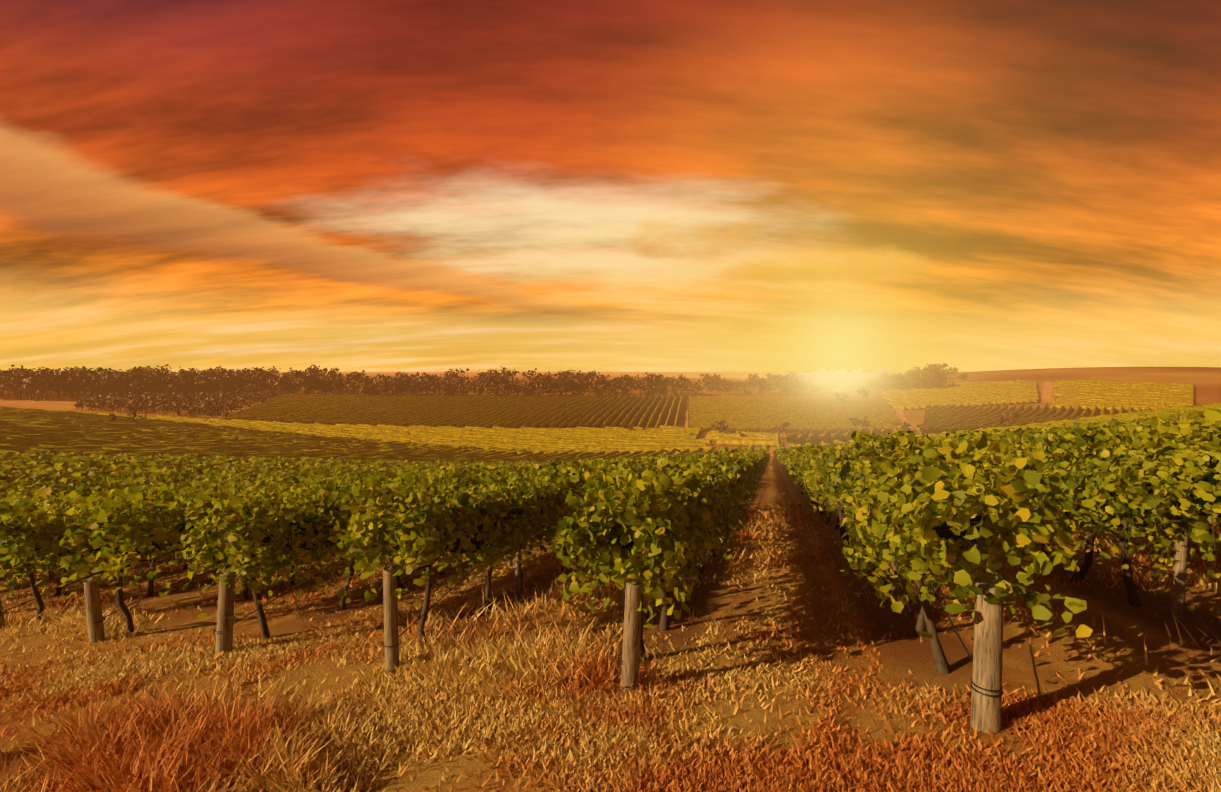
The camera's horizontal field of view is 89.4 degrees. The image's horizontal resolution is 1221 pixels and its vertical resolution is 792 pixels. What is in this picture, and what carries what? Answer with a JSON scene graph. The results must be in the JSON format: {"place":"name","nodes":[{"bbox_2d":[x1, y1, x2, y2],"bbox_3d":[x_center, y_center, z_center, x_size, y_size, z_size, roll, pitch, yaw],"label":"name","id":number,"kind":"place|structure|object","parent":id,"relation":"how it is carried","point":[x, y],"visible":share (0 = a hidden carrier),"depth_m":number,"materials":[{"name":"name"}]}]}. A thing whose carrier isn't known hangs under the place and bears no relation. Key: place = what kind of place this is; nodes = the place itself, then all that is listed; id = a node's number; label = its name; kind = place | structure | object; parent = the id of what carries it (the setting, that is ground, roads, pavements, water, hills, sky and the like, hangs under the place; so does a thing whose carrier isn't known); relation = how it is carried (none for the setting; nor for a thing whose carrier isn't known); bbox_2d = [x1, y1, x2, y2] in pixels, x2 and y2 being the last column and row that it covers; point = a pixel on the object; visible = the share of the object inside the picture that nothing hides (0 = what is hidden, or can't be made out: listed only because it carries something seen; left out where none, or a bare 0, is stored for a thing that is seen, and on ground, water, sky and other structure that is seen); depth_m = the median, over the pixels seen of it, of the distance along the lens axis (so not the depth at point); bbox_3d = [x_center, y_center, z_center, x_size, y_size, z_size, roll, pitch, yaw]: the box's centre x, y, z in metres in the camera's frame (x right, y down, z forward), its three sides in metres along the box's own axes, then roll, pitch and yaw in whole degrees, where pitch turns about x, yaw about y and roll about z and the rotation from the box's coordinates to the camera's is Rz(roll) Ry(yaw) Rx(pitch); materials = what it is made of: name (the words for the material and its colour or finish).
{"place":"outdoors","nodes":[
{"label":"outdoors","id":0,"kind":"place"},
{"bbox_2d":[463,410,580,427],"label":"dark field soil","id":1,"kind":"structure","parent":0,"point":[578,422],"depth_m":241.18,"materials":[{"name":"brown soil"}]},
{"bbox_2d":[0,367,1220,791],"bbox_3d":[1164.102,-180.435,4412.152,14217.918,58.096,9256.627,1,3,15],"label":"ground","id":2,"kind":"structure","parent":0,"point":[1022,665],"depth_m":8.54,"materials":[{"name":"brown soil"}]},
{"bbox_2d":[0,396,85,409],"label":"field","id":3,"kind":"structure","parent":2,"relation":"attached to","point":[56,403],"depth_m":257.87,"materials":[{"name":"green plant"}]},
{"bbox_2d":[0,363,967,400],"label":"trees","id":4,"kind":"object","parent":2,"relation":"on","point":[85,380],"materials":[{"name":"green plant"}]},
{"bbox_2d":[0,565,1003,732],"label":"wooden posts","id":5,"kind":"object","parent":2,"relation":"on","point":[987,653],"visible":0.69,"depth_m":6.33,"materials":[{"name":"brown wood"}]},
{"bbox_2d":[73,387,1019,436],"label":"orchard and bushes","id":6,"kind":"object","parent":2,"relation":"on","point":[110,400],"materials":[{"name":"green plant"}]},
{"bbox_2d":[0,379,1194,454],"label":"vineyard rows","id":7,"kind":"object","parent":2,"relation":"on","point":[433,420],"visible":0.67,"depth_m":237.86,"materials":[{"name":"plant"}]},
{"bbox_2d":[0,474,1215,673],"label":"vine trunks","id":8,"kind":"object","parent":2,"relation":"on","point":[925,617],"depth_m":9.81,"materials":[{"name":"brown wood"}]},
{"bbox_2d":[0,519,1218,696],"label":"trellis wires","id":9,"kind":"object","parent":2,"relation":"on","point":[619,657],"visible":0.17,"depth_m":8.45,"materials":[{"name":"black metal"}]},
{"bbox_2d":[0,499,1220,791],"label":"dry grass","id":10,"kind":"structure","parent":2,"relation":"on","point":[186,743],"depth_m":5.84,"materials":[{"name":"orange plant"}]},
{"bbox_2d":[0,407,1220,638],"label":"vine leaves","id":11,"kind":"object","parent":2,"relation":"on","point":[62,521],"visible":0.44,"depth_m":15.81,"materials":[{"name":"green plant"}]},
{"bbox_2d":[0,403,1220,555],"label":"grapevines","id":12,"kind":"object","parent":2,"relation":"on","point":[67,438],"visible":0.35,"depth_m":135.42,"materials":[{"name":"green plant"}]},
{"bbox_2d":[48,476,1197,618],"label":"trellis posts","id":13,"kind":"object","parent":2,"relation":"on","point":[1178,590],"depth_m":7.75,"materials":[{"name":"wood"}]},
{"bbox_2d":[679,399,687,427],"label":"track","id":14,"kind":"object","parent":2,"relation":"on","point":[683,420],"visible":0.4,"depth_m":258.71,"materials":[{"name":"soil"}]},
{"bbox_2d":[1040,382,1054,402],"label":"track","id":15,"kind":"structure","parent":2,"relation":"on","point":[1046,397],"depth_m":291.24,"materials":[{"name":"soil"}]},
{"bbox_2d":[0,0,1220,371],"label":"sky","id":16,"kind":"structure","parent":0,"point":[346,185],"materials":[{"name":"orange"}]},
{"bbox_2d":[581,397,680,427],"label":"vine rows","id":17,"kind":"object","parent":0,"point":[664,417],"depth_m":262.25,"materials":[{"name":"green plant"}]},
{"bbox_2d":[707,441,761,448],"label":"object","id":18,"kind":"structure","parent":0,"point":[713,443],"depth_m":172.28,"materials":[{"name":"gold soil"}]},
{"bbox_2d":[702,430,898,433],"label":"fine field soil","id":19,"kind":"structure","parent":0,"point":[809,433],"depth_m":194.66,"materials":[{"name":"gold soil"}]},
{"bbox_2d":[781,431,917,446],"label":"field soil","id":20,"kind":"structure","parent":0,"point":[826,440],"depth_m":175.83,"materials":[{"name":"brown soil"}]},
{"bbox_2d":[893,408,910,428],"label":"track","id":21,"kind":"structure","parent":0,"point":[899,414],"depth_m":238.23,"materials":[{"name":"soil"}]},
{"bbox_2d":[903,402,1038,410],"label":"hill field soil","id":22,"kind":"structure","parent":0,"point":[979,406],"depth_m":265.57,"materials":[{"name":"brown soil"}]},
{"bbox_2d":[924,409,1145,433],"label":"smooth field soil","id":23,"kind":"structure","parent":0,"point":[1089,412],"depth_m":237.17,"materials":[{"name":"brown soil"}]},
{"bbox_2d":[1057,387,1136,411],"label":"field soil","id":24,"kind":"structure","parent":0,"point":[1092,410],"depth_m":241.56,"materials":[{"name":"brown soil"}]}
]}

